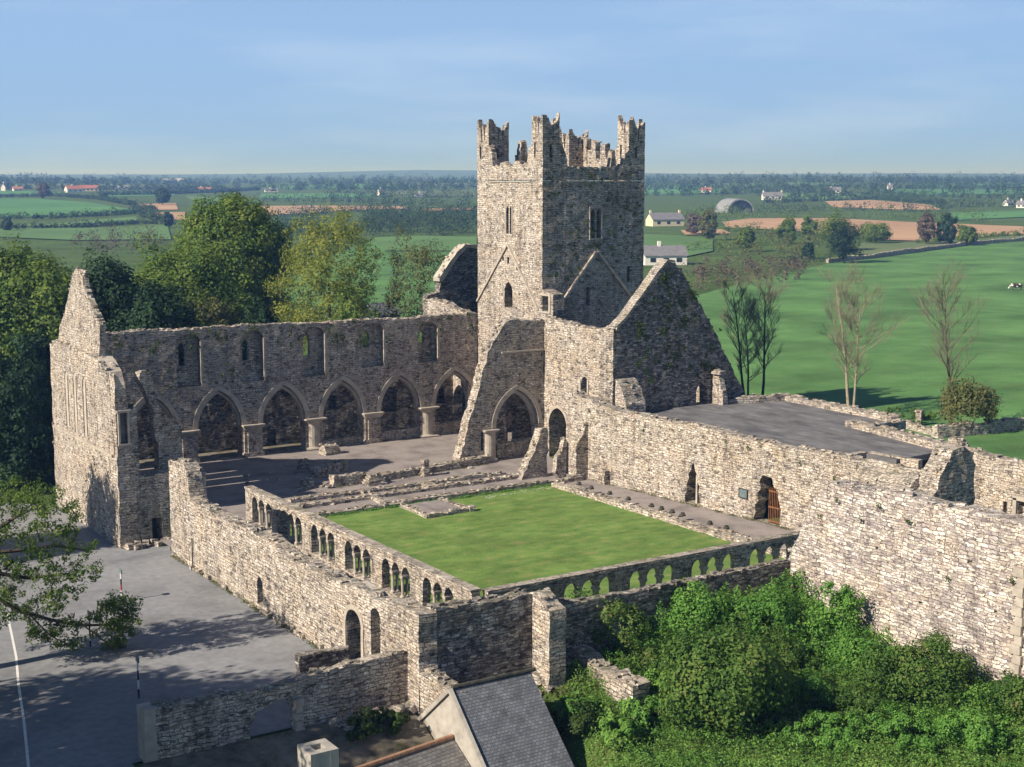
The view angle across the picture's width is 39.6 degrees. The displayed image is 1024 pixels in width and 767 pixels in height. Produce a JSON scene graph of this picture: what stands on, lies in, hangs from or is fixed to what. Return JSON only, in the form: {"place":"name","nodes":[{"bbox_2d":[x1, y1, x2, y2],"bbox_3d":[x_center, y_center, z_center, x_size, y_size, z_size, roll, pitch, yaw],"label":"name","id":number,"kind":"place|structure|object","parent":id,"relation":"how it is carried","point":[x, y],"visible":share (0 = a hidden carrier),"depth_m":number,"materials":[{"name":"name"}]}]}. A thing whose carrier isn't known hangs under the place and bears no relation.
{"place":"outdoors","nodes":[
{"label":"outdoors","id":0,"kind":"place"},
{"bbox_2d":[0,198,133,216],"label":"field","id":1,"kind":"structure","parent":0,"point":[31,206],"depth_m":946.45,"materials":[{"name":"plant"}]},
{"bbox_2d":[0,225,170,239],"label":"field","id":2,"kind":"structure","parent":0,"point":[56,233],"depth_m":591.33,"materials":[{"name":"plant"}]},
{"bbox_2d":[0,503,317,766],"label":"car park","id":3,"kind":"structure","parent":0,"point":[199,634],"depth_m":72.00,"materials":[{"name":"asphalt"}]},
{"bbox_2d":[140,712,432,766],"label":"ground","id":4,"kind":"structure","parent":0,"point":[277,750],"depth_m":61.58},
{"bbox_2d":[297,738,338,766],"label":"chimney stack","id":5,"kind":"object","parent":4,"relation":"on","point":[323,752],"visible":1,"depth_m":55.77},
{"bbox_2d":[345,706,410,741],"bbox_3d":[-6.011,14.841,63.194,3.292,1.532,1.869,-5,10,-33],"label":"bush","id":6,"kind":"object","parent":4,"relation":"on","point":[368,724],"visible":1,"depth_m":62.71,"materials":[{"name":"green plant"}]},
{"bbox_2d":[268,239,450,316],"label":"pasture","id":7,"kind":"structure","parent":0,"point":[385,276],"depth_m":356.82,"materials":[{"name":"plant"}]},
{"bbox_2d":[139,430,587,523],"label":"nave floor","id":8,"kind":"structure","parent":0,"point":[225,481],"depth_m":119.02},
{"bbox_2d":[105,313,477,468],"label":"nave arcade wall","id":9,"kind":"structure","parent":8,"relation":"on","point":[247,389],"depth_m":126.87,"materials":[{"name":"stone"}]},
{"bbox_2d":[109,309,475,388],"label":"ivy","id":10,"kind":"object","parent":9,"relation":"attached to","point":[221,339],"visible":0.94,"depth_m":124.57,"materials":[{"name":"green plant"}]},
{"bbox_2d":[286,471,505,502],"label":"wall footing","id":11,"kind":"object","parent":8,"relation":"on","point":[341,493],"depth_m":110.95,"materials":[{"name":"stone"}]},
{"bbox_2d":[296,473,518,507],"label":"wall footing","id":12,"kind":"object","parent":8,"relation":"on","point":[418,489],"depth_m":110.03,"materials":[{"name":"stone"}]},
{"bbox_2d":[381,454,489,480],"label":"wall footing","id":13,"kind":"object","parent":8,"relation":"on","point":[463,462],"depth_m":118.10,"materials":[{"name":"stone"}]},
{"bbox_2d":[452,318,543,461],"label":"arcade fragment","id":14,"kind":"object","parent":8,"relation":"on","point":[508,377],"visible":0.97,"depth_m":122.57,"materials":[{"name":"stone"}]},
{"bbox_2d":[374,236,476,250],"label":"field","id":15,"kind":"structure","parent":0,"point":[451,242],"depth_m":526.80,"materials":[{"name":"plant"}]},
{"bbox_2d":[160,479,795,547],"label":"cloister walk","id":16,"kind":"structure","parent":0,"point":[741,525],"depth_m":103.35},
{"bbox_2d":[244,485,480,605],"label":"cloister arcade","id":17,"kind":"object","parent":16,"relation":"on","point":[316,529],"visible":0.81,"depth_m":85.78,"materials":[{"name":"stone"}]},
{"bbox_2d":[482,531,799,597],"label":"cloister arcade","id":18,"kind":"object","parent":16,"relation":"on","point":[618,576],"visible":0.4,"depth_m":80.55,"materials":[{"name":"stone"}]},
{"bbox_2d":[0,170,1023,766],"bbox_3d":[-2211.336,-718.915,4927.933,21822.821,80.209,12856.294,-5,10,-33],"label":"ground","id":19,"kind":"structure","parent":0,"point":[182,202],"depth_m":595.21,"materials":[{"name":"green plant"}]},
{"bbox_2d":[0,338,53,485],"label":"laurel tree","id":20,"kind":"object","parent":19,"relation":"on","point":[30,373],"visible":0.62,"depth_m":120.76,"materials":[{"name":"green plant"}]},
{"bbox_2d":[0,415,54,495],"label":"laurel hedge","id":21,"kind":"object","parent":19,"relation":"on","point":[25,462],"visible":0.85,"depth_m":119.43,"materials":[{"name":"green plant"}]},
{"bbox_2d":[4,329,56,468],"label":"laurel tree","id":22,"kind":"object","parent":19,"relation":"on","point":[42,345],"visible":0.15,"depth_m":126.48,"materials":[{"name":"green plant"}]},
{"bbox_2d":[0,229,124,400],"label":"beech tree","id":23,"kind":"object","parent":19,"relation":"on","point":[40,284],"visible":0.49,"depth_m":135.01,"materials":[{"name":"green plant"}]},
{"bbox_2d":[0,206,141,218],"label":"hedgerow","id":24,"kind":"object","parent":19,"relation":"on","point":[75,214],"visible":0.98,"depth_m":770.94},
{"bbox_2d":[0,474,143,652],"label":"oak tree","id":25,"kind":"object","parent":19,"relation":"on","point":[111,604],"visible":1,"depth_m":70.78,"materials":[{"name":"green plant"}]},
{"bbox_2d":[0,218,162,228],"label":"hedgerow","id":26,"kind":"object","parent":19,"relation":"on","point":[95,224],"visible":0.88,"depth_m":652.59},
{"bbox_2d":[60,244,164,331],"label":"holm oak","id":27,"kind":"object","parent":19,"relation":"on","point":[119,286],"visible":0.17,"depth_m":132.44,"materials":[{"name":"green plant"}]},
{"bbox_2d":[69,221,168,257],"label":"woodland","id":28,"kind":"object","parent":19,"relation":"on","point":[79,237],"visible":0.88,"depth_m":490.84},
{"bbox_2d":[50,267,206,550],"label":"gable","id":29,"kind":"structure","parent":19,"relation":"on","point":[123,501],"depth_m":104.09,"materials":[{"name":"stone"}]},
{"bbox_2d":[0,172,291,183],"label":"hedgerow","id":30,"kind":"object","parent":19,"relation":"on","point":[126,180],"visible":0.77,"depth_m":2097.73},
{"bbox_2d":[114,277,199,365],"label":"holm oak","id":31,"kind":"object","parent":19,"relation":"on","point":[145,312],"visible":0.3,"depth_m":128.21,"materials":[{"name":"green plant"}]},
{"bbox_2d":[135,370,181,469],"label":"arcade fragment","id":32,"kind":"object","parent":19,"relation":"on","point":[166,432],"visible":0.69,"depth_m":104.48,"materials":[{"name":"stone"}]},
{"bbox_2d":[95,184,259,195],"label":"hedgerow","id":33,"kind":"object","parent":19,"relation":"on","point":[198,190],"visible":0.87,"depth_m":1407.66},
{"bbox_2d":[126,230,248,328],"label":"beech tree","id":34,"kind":"object","parent":19,"relation":"on","point":[192,268],"visible":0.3,"depth_m":144.32,"materials":[{"name":"green plant"}]},
{"bbox_2d":[182,293,239,325],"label":"thorn tree","id":35,"kind":"object","parent":19,"relation":"on","point":[217,312],"visible":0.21,"depth_m":134.87,"materials":[{"name":"green plant"}]},
{"bbox_2d":[167,190,296,322],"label":"beech tree","id":36,"kind":"object","parent":19,"relation":"on","point":[235,225],"visible":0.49,"depth_m":164.62,"materials":[{"name":"green plant"}]},
{"bbox_2d":[0,173,476,192],"bbox_3d":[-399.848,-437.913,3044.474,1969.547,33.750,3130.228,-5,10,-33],"label":"woodland","id":37,"kind":"object","parent":19,"relation":"on","point":[302,184],"visible":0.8,"depth_m":1783.04,"materials":[{"name":"plant"}]},
{"bbox_2d":[238,295,280,359],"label":"yew tree","id":38,"kind":"object","parent":19,"relation":"on","point":[261,316],"visible":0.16,"depth_m":133.97,"materials":[{"name":"green plant"}]},
{"bbox_2d":[137,648,407,762],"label":"forecourt wall","id":39,"kind":"structure","parent":19,"relation":"on","point":[179,725],"depth_m":61.97,"materials":[{"name":"stone"}]},
{"bbox_2d":[137,374,453,459],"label":"aisle wall","id":40,"kind":"structure","parent":19,"relation":"on","point":[218,426],"depth_m":129.44,"materials":[{"name":"stone"}]},
{"bbox_2d":[168,458,437,715],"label":"range wall","id":41,"kind":"structure","parent":19,"relation":"on","point":[322,604],"depth_m":76.24,"materials":[{"name":"stone"}]},
{"bbox_2d":[295,645,349,673],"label":"porch wall","id":42,"kind":"structure","parent":19,"relation":"on","point":[307,660],"depth_m":69.86,"materials":[{"name":"stone"}]},
{"bbox_2d":[262,198,387,354],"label":"lime tree","id":43,"kind":"object","parent":19,"relation":"on","point":[320,283],"visible":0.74,"depth_m":161.60,"materials":[{"name":"green plant"}]},
{"bbox_2d":[324,281,381,346],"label":"thorn tree","id":44,"kind":"object","parent":19,"relation":"on","point":[353,307],"visible":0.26,"depth_m":157.14,"materials":[{"name":"green plant"}]},
{"bbox_2d":[254,187,473,205],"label":"hedgerow","id":45,"kind":"object","parent":19,"relation":"on","point":[371,200],"visible":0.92,"depth_m":1067.09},
{"bbox_2d":[255,177,476,189],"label":"hedgerow","id":46,"kind":"object","parent":19,"relation":"on","point":[317,186],"visible":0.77,"depth_m":1639.73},
{"bbox_2d":[378,223,448,341],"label":"thorn tree","id":47,"kind":"object","parent":19,"relation":"on","point":[423,255],"visible":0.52,"depth_m":163.62,"materials":[{"name":"green plant"}]},
{"bbox_2d":[356,734,470,766],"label":"outhouse","id":48,"kind":"structure","parent":19,"relation":"on","point":[444,751],"depth_m":60.68,"materials":[{"name":"stone"}]},
{"bbox_2d":[350,197,477,235],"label":"woodland","id":49,"kind":"object","parent":19,"relation":"on","point":[439,223],"visible":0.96,"depth_m":616.22,"materials":[{"name":"plant"}]},
{"bbox_2d":[420,668,467,714],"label":"yard wall","id":50,"kind":"structure","parent":19,"relation":"on","point":[435,684],"depth_m":64.02,"materials":[{"name":"stone"}]},
{"bbox_2d":[313,474,582,516],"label":"wall footing","id":51,"kind":"object","parent":19,"relation":"on","point":[519,485],"depth_m":108.35,"materials":[{"name":"stone"}]},
{"bbox_2d":[422,243,477,419],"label":"transept","id":52,"kind":"structure","parent":19,"relation":"on","point":[455,277],"depth_m":142.41,"materials":[{"name":"stone"}]},
{"bbox_2d":[417,667,573,766],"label":"slate shed","id":53,"kind":"structure","parent":19,"relation":"on","point":[503,720],"depth_m":62.11,"materials":[{"name":"stone"}]},
{"bbox_2d":[426,587,566,692],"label":"range wall","id":54,"kind":"structure","parent":19,"relation":"on","point":[490,635],"depth_m":66.84,"materials":[{"name":"stone"}]},
{"bbox_2d":[517,427,548,479],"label":"wall stub","id":55,"kind":"object","parent":19,"relation":"on","point":[533,463],"depth_m":115.52,"materials":[{"name":"stone"}]},
{"bbox_2d":[552,422,588,479],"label":"buttress","id":56,"kind":"structure","parent":19,"relation":"on","point":[578,463],"depth_m":115.01,"materials":[{"name":"stone"}]},
{"bbox_2d":[554,694,599,738],"bbox_3d":[2.955,15.088,64.513,2.045,1.929,1.883,-5,10,-33],"label":"ivy bush","id":57,"kind":"object","parent":19,"relation":"on","point":[578,725],"visible":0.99,"depth_m":64.15,"materials":[{"name":"green plant"}]},
{"bbox_2d":[564,587,651,646],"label":"bramble bush","id":58,"kind":"object","parent":19,"relation":"on","point":[615,610],"visible":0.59,"depth_m":69.82,"materials":[{"name":"green plant"}]},
{"bbox_2d":[570,644,649,720],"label":"yard wall","id":59,"kind":"structure","parent":19,"relation":"on","point":[624,684],"depth_m":66.76,"materials":[{"name":"stone"}]},
{"bbox_2d":[599,711,641,746],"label":"nettle clump","id":60,"kind":"object","parent":19,"relation":"on","point":[625,723],"visible":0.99,"depth_m":63.17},
{"bbox_2d":[544,259,746,456],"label":"transept","id":61,"kind":"structure","parent":19,"relation":"on","point":[593,361],"depth_m":119.31,"materials":[{"name":"stone"}]},
{"bbox_2d":[635,269,721,384],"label":"ivy","id":62,"kind":"object","parent":61,"relation":"attached to","point":[683,321],"visible":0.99,"depth_m":118.62,"materials":[{"name":"green plant"}]},
{"bbox_2d":[617,690,682,730],"bbox_3d":[6.411,14.921,65.695,3.139,1.503,2.714,0,8,1],"label":"elder shrub","id":63,"kind":"object","parent":19,"relation":"on","point":[635,712],"visible":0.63,"depth_m":64.75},
{"bbox_2d":[643,241,688,264],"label":"house","id":64,"kind":"structure","parent":19,"relation":"on","point":[653,254],"depth_m":406.19,"materials":[{"name":"paint"}]},
{"bbox_2d":[551,481,785,558],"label":"wall","id":65,"kind":"structure","parent":19,"relation":"on","point":[729,535],"depth_m":101.35,"materials":[{"name":"stone"}]},
{"bbox_2d":[556,558,790,660],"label":"range wall","id":66,"kind":"structure","parent":19,"relation":"on","point":[649,596],"depth_m":71.72,"materials":[{"name":"stone"}]},
{"bbox_2d":[665,577,734,634],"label":"elder shrub","id":67,"kind":"object","parent":19,"relation":"on","point":[683,607],"visible":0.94,"depth_m":71.33,"materials":[{"name":"plant"}]},
{"bbox_2d":[652,616,797,733],"bbox_3d":[9.653,13.096,63.986,6.666,5.067,7.026,1,8,5],"label":"bramble bush","id":68,"kind":"object","parent":19,"relation":"on","point":[710,672],"visible":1,"depth_m":62.41,"materials":[{"name":"green plant"}]},
{"bbox_2d":[644,180,836,195],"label":"hedgerow","id":69,"kind":"object","parent":19,"relation":"on","point":[736,190],"visible":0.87,"depth_m":1307.52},
{"bbox_2d":[693,251,806,281],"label":"woodland","id":70,"kind":"object","parent":19,"relation":"on","point":[701,268],"visible":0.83,"depth_m":361.85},
{"bbox_2d":[566,390,947,530],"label":"range","id":71,"kind":"structure","parent":19,"relation":"on","point":[685,454],"depth_m":106.85,"materials":[{"name":"stone"}]},
{"bbox_2d":[615,377,645,411],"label":"wall stump","id":72,"kind":"object","parent":71,"relation":"on","point":[629,394],"visible":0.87,"depth_m":116.03,"materials":[{"name":"stone"}]},
{"bbox_2d":[846,442,975,504],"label":"wall stump","id":73,"kind":"object","parent":71,"relation":"on","point":[946,472],"visible":0.35,"depth_m":88.37,"materials":[{"name":"stone"}]},
{"bbox_2d":[725,582,804,641],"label":"elder shrub","id":74,"kind":"object","parent":19,"relation":"on","point":[775,604],"visible":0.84,"depth_m":71.87,"materials":[{"name":"plant"}]},
{"bbox_2d":[719,222,824,259],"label":"woodland","id":75,"kind":"object","parent":19,"relation":"on","point":[771,233],"visible":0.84,"depth_m":464.74,"materials":[{"name":"green plant"}]},
{"bbox_2d":[766,632,823,678],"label":"bramble bush","id":76,"kind":"object","parent":19,"relation":"on","point":[796,643],"visible":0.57,"depth_m":69.33,"materials":[{"name":"green plant"}]},
{"bbox_2d":[566,568,1023,766],"bbox_3d":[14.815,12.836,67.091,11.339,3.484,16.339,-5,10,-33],"label":"undergrowth","id":77,"kind":"object","parent":19,"relation":"on","point":[976,684],"visible":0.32,"depth_m":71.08,"materials":[{"name":"plant"}]},
{"bbox_2d":[781,669,834,706],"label":"nettle clump","id":78,"kind":"object","parent":19,"relation":"on","point":[815,683],"visible":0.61,"depth_m":65.82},
{"bbox_2d":[781,708,868,753],"bbox_3d":[13.767,15.040,62.374,3.753,1.342,3.211,2,8,15],"label":"nettle clump","id":79,"kind":"object","parent":19,"relation":"on","point":[812,721],"visible":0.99,"depth_m":61.94,"materials":[{"name":"plant"}]},
{"bbox_2d":[644,171,1023,195],"bbox_3d":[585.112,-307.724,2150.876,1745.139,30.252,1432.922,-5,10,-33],"label":"woodland","id":80,"kind":"object","parent":19,"relation":"on","point":[875,186],"visible":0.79,"depth_m":1527.33,"materials":[{"name":"plant"}]},
{"bbox_2d":[644,175,1023,189],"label":"hedgerow","id":81,"kind":"object","parent":19,"relation":"on","point":[969,184],"visible":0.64,"depth_m":1535.19,"materials":[{"name":"plant"}]},
{"bbox_2d":[644,171,1023,183],"bbox_3d":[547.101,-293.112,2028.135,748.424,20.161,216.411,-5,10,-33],"label":"hedgerow","id":82,"kind":"object","parent":19,"relation":"on","point":[908,178],"visible":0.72,"depth_m":1908.37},
{"bbox_2d":[804,580,865,640],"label":"elder shrub","id":83,"kind":"object","parent":19,"relation":"on","point":[844,601],"visible":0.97,"depth_m":71.85,"materials":[{"name":"plant"}]},
{"bbox_2d":[824,622,886,671],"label":"bramble bush","id":84,"kind":"object","parent":19,"relation":"on","point":[845,646],"visible":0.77,"depth_m":69.48,"materials":[{"name":"plant"}]},
{"bbox_2d":[763,191,947,204],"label":"hedgerow","id":85,"kind":"object","parent":19,"relation":"on","point":[874,196],"visible":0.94,"depth_m":1072.08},
{"bbox_2d":[712,196,998,222],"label":"hedgerow","id":86,"kind":"object","parent":19,"relation":"on","point":[914,217],"visible":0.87,"depth_m":742.15,"materials":[{"name":"green plant"}]},
{"bbox_2d":[824,679,900,718],"bbox_3d":[15.957,14.414,64.838,3.454,1.188,3.525,-5,10,-33],"label":"bramble bush","id":87,"kind":"object","parent":19,"relation":"on","point":[871,704],"visible":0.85,"depth_m":64.36,"materials":[{"name":"green plant"}]},
{"bbox_2d":[788,479,1023,686],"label":"refectory wall","id":88,"kind":"structure","parent":19,"relation":"on","point":[891,564],"depth_m":69.14,"materials":[{"name":"stone"}]},
{"bbox_2d":[866,698,945,751],"bbox_3d":[17.251,14.677,62.245,3.487,1.540,5.087,4,9,28],"label":"nettle clump","id":89,"kind":"object","parent":19,"relation":"on","point":[901,720],"visible":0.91,"depth_m":61.74,"materials":[{"name":"plant"}]},
{"bbox_2d":[846,626,972,706],"bbox_3d":[18.487,12.951,65.017,5.752,3.485,4.838,-5,10,-33],"label":"bramble bush","id":90,"kind":"object","parent":19,"relation":"on","point":[944,673],"visible":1,"depth_m":64.55,"materials":[{"name":"green plant"}]},
{"bbox_2d":[932,703,1023,751],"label":"nettle clump","id":91,"kind":"object","parent":19,"relation":"on","point":[972,722],"visible":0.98,"depth_m":60.15,"materials":[{"name":"plant"}]},
{"bbox_2d":[948,436,1023,513],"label":"boundary wall","id":92,"kind":"structure","parent":19,"relation":"on","point":[998,481],"depth_m":96.97,"materials":[{"name":"stone"}]},
{"bbox_2d":[975,668,1023,720],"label":"bramble bush","id":93,"kind":"object","parent":19,"relation":"on","point":[1011,690],"visible":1,"depth_m":62.04,"materials":[{"name":"green plant"}]},
{"bbox_2d":[0,0,1023,173],"label":"sky","id":94,"kind":"structure","parent":0,"point":[88,86],"materials":[{"name":"blue"}]},
{"bbox_2d":[268,485,783,602],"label":"garth lawn","id":95,"kind":"structure","parent":0,"point":[501,538],"depth_m":96.20,"materials":[{"name":"plant"}]},
{"bbox_2d":[476,112,644,446],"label":"bell tower","id":96,"kind":"structure","parent":0,"point":[524,228],"depth_m":129.28,"materials":[{"name":"stone"}]},
{"bbox_2d":[644,234,712,254],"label":"field","id":97,"kind":"structure","parent":0,"point":[651,239],"depth_m":526.59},
{"bbox_2d":[783,193,877,199],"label":"field","id":98,"kind":"structure","parent":0,"point":[806,198],"depth_m":1202.79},
{"bbox_2d":[787,184,1023,198],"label":"hedgerow","id":99,"kind":"object","parent":98,"relation":"on","point":[842,193],"visible":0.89,"depth_m":1177.35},
{"bbox_2d":[697,241,1023,459],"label":"pasture","id":100,"kind":"structure","parent":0,"point":[907,373],"depth_m":222.85,"materials":[{"name":"plant"}]},
{"bbox_2d":[714,275,775,395],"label":"bare tree","id":101,"kind":"object","parent":100,"relation":"on","point":[740,352],"visible":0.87,"depth_m":153.14,"materials":[{"name":"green plant"}]},
{"bbox_2d":[737,265,792,394],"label":"bare tree","id":102,"kind":"object","parent":100,"relation":"on","point":[769,295],"visible":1,"depth_m":151.20,"materials":[{"name":"brown plant"}]},
{"bbox_2d":[825,219,864,262],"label":"evergreen tree","id":103,"kind":"object","parent":100,"relation":"on","point":[843,248],"visible":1,"depth_m":410.98,"materials":[{"name":"green plant"}]},
{"bbox_2d":[814,259,910,405],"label":"bare tree","id":104,"kind":"object","parent":100,"relation":"on","point":[840,316],"visible":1,"depth_m":143.78,"materials":[{"name":"brown plant"}]},
{"bbox_2d":[826,237,1023,262],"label":"field wall","id":105,"kind":"structure","parent":100,"relation":"on","point":[901,252],"depth_m":463.09,"materials":[{"name":"stone"}]},
{"bbox_2d":[902,253,988,423],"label":"bare tree","id":106,"kind":"object","parent":100,"relation":"on","point":[945,338],"visible":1,"depth_m":136.05,"materials":[{"name":"brown plant"}]},
{"bbox_2d":[934,373,1004,426],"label":"gorse bush","id":107,"kind":"object","parent":100,"relation":"on","point":[953,407],"visible":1,"depth_m":134.59,"materials":[{"name":"green plant"}]},
{"bbox_2d":[931,417,1023,437],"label":"field wall","id":108,"kind":"structure","parent":100,"relation":"on","point":[1004,424],"depth_m":134.94,"materials":[{"name":"stone"}]},
{"bbox_2d":[723,218,1023,240],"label":"field","id":109,"kind":"structure","parent":0,"point":[904,230],"depth_m":654.37,"materials":[{"name":"soil"}]},
{"bbox_2d":[857,235,1023,253],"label":"field","id":110,"kind":"structure","parent":0,"point":[872,248],"depth_m":503.10,"materials":[{"name":"green plant"}]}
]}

